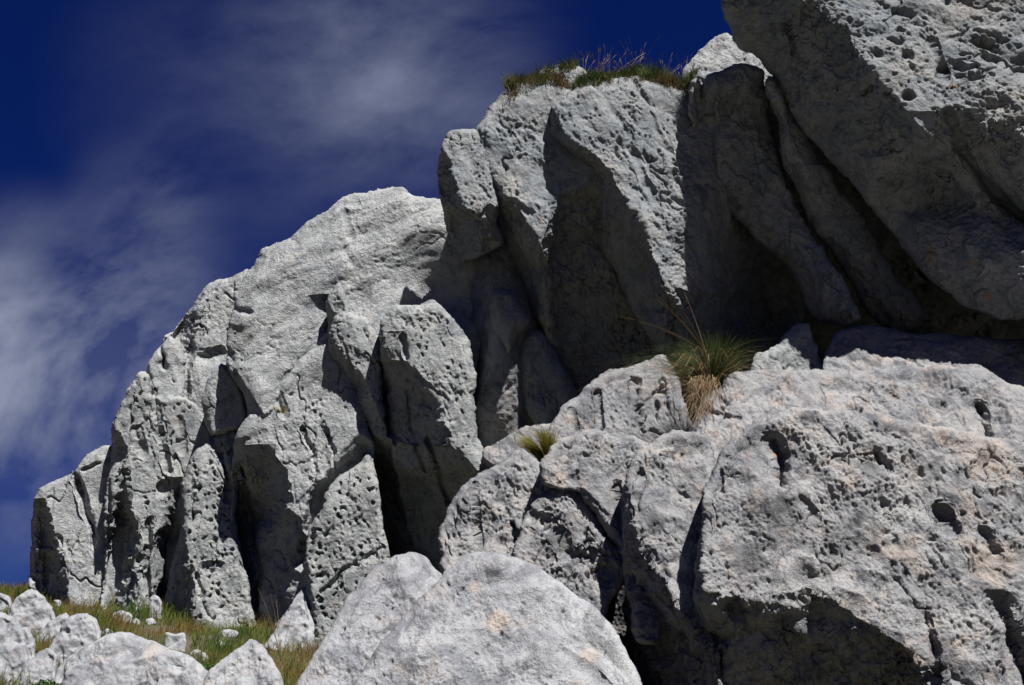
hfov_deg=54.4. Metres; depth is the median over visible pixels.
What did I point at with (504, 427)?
dry stalks
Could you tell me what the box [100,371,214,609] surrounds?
rock pillar
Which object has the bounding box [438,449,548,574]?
rock block
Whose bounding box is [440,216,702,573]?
rock wall
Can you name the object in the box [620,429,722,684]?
rock pillar
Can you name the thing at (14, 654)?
meadow rock
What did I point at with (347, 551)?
rock slab
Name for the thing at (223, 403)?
rock block
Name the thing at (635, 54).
seeding grass
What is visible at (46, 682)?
shrub
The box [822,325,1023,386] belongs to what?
rock ledge
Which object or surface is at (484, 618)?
boulder
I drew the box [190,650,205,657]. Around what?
stone
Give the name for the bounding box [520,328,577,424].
oval boulder
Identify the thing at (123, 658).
boulder
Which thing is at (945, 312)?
rock wall
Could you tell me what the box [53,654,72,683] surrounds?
meadow rock
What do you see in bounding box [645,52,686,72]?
seeding grass
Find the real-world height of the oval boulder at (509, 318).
0.745 m
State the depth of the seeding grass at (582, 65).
10.81 m
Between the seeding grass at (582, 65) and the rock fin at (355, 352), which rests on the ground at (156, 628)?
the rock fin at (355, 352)
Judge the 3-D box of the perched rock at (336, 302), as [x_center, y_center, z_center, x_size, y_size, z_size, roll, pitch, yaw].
[-1.909,-0.283,11.039,0.348,0.794,0.371,0,-18,0]
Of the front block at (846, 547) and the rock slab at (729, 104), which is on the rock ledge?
the rock slab at (729, 104)
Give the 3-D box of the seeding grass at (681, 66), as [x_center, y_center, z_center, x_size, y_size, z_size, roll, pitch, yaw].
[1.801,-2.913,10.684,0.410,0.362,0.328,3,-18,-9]
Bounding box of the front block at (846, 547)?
[692,407,1023,684]
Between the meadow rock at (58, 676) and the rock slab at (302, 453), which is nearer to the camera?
the meadow rock at (58, 676)
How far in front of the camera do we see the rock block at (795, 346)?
9.20 m
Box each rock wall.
[162,395,473,600]
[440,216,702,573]
[769,105,1023,361]
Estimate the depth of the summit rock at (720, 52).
11.17 m
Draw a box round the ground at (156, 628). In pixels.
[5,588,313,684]
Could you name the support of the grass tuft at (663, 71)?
on the turf
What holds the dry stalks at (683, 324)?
on the tussock
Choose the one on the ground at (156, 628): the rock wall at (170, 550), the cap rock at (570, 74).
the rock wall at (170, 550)
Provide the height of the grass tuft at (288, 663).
0.221 m
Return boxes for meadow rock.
[0,593,11,613]
[0,612,28,684]
[9,589,55,637]
[18,648,57,684]
[22,627,35,658]
[34,612,68,642]
[49,613,100,666]
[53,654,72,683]
[264,587,314,650]
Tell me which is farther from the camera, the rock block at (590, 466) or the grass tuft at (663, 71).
the grass tuft at (663, 71)
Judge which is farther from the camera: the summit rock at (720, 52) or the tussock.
the summit rock at (720, 52)
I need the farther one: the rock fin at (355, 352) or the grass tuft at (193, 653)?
the rock fin at (355, 352)
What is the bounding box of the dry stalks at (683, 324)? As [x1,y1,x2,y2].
[619,290,705,351]
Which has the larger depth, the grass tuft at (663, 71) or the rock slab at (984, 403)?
the grass tuft at (663, 71)
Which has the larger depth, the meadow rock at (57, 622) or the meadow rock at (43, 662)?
the meadow rock at (57, 622)
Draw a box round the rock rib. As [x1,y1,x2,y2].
[765,76,925,333]
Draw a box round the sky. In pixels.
[0,0,731,587]
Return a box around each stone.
[113,610,132,621]
[145,618,155,624]
[149,595,161,618]
[164,632,186,651]
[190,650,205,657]
[221,629,237,637]
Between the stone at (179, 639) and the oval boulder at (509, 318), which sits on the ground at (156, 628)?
the stone at (179, 639)
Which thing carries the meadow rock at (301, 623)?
on the ground at (156, 628)
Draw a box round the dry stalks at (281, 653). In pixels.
[259,591,293,656]
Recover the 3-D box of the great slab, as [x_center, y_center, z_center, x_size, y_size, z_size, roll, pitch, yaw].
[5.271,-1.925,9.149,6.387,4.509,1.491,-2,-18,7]
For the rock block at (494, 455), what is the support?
on the rock block at (487, 509)
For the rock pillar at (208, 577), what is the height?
2.408 m
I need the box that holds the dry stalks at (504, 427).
[480,414,525,435]
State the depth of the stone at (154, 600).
10.95 m
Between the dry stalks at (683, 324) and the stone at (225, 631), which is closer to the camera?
the dry stalks at (683, 324)
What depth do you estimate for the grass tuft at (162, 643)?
8.57 m
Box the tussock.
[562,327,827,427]
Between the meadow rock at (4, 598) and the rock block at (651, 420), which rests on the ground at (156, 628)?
the meadow rock at (4, 598)
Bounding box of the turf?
[499,53,705,129]
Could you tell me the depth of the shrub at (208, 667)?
7.48 m
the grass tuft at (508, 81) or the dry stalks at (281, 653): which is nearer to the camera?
the dry stalks at (281, 653)
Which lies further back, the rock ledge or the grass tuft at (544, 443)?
the rock ledge
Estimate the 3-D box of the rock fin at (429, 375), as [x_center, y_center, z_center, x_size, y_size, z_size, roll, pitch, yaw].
[-0.732,1.408,10.778,1.505,3.584,1.872,0,-18,0]
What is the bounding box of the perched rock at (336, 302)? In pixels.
[325,282,349,342]
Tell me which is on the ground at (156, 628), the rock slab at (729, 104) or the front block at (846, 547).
the front block at (846, 547)
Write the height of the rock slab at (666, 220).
3.816 m
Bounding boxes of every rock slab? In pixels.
[163,269,247,436]
[226,187,480,434]
[229,332,374,628]
[302,455,390,645]
[476,80,695,418]
[550,76,805,399]
[687,63,861,326]
[692,365,1023,464]
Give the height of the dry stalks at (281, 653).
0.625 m
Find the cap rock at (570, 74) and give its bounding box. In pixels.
[540,66,585,90]
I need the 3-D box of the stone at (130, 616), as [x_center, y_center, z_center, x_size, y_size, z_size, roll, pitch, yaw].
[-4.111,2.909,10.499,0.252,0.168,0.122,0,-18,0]
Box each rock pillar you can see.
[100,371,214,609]
[146,336,185,396]
[164,430,255,627]
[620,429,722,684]
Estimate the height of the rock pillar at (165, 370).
1.455 m
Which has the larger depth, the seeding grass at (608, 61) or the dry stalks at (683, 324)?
the seeding grass at (608, 61)
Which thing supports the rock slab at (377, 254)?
on the rock wall at (498, 393)
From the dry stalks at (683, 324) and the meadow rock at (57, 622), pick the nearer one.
the dry stalks at (683, 324)
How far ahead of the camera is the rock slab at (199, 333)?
12.73 m
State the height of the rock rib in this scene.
2.554 m
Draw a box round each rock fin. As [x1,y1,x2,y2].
[328,310,438,557]
[379,300,483,571]
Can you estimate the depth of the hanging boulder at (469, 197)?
10.55 m
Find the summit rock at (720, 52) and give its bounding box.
[683,33,779,141]
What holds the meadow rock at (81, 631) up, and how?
on the ground at (156, 628)
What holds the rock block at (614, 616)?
on the ground at (156, 628)
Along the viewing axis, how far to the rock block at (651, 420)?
7.43 m
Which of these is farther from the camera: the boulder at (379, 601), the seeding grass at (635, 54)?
the seeding grass at (635, 54)
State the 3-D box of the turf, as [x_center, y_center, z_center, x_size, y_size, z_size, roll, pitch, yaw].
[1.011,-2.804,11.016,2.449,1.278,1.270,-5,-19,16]
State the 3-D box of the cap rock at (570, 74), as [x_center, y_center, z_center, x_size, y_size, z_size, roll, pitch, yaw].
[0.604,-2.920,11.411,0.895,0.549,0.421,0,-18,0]
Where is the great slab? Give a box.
[720,0,1023,320]
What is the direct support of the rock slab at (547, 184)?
on the rock wall at (498, 393)
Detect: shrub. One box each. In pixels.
[32,679,60,684]
[203,663,216,670]
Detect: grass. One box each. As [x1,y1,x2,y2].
[559,49,604,75]
[573,50,609,73]
[581,46,642,73]
[604,50,643,71]
[613,37,658,69]
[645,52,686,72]
[661,52,700,78]
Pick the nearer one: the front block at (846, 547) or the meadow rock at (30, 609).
the front block at (846, 547)
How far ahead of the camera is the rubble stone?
10.52 m
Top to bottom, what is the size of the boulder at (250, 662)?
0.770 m
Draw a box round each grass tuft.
[140,633,175,646]
[186,647,226,664]
[273,403,286,413]
[275,656,309,675]
[498,70,534,88]
[498,424,562,461]
[637,64,672,77]
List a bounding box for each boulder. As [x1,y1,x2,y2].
[61,632,207,684]
[203,639,283,684]
[296,552,441,684]
[354,552,641,684]
[437,129,503,262]
[489,288,528,353]
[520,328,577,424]
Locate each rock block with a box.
[28,445,123,605]
[201,364,246,434]
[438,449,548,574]
[479,423,549,472]
[512,488,623,618]
[539,429,662,644]
[547,354,691,492]
[589,506,630,659]
[750,323,822,370]
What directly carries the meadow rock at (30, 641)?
on the ground at (156, 628)
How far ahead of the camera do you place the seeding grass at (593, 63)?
10.76 m
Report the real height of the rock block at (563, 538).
1.590 m
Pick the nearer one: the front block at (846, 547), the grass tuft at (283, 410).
the front block at (846, 547)
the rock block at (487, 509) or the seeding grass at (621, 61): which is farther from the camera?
the seeding grass at (621, 61)
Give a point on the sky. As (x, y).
(151, 151)
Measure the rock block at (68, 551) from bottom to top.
2.479 m

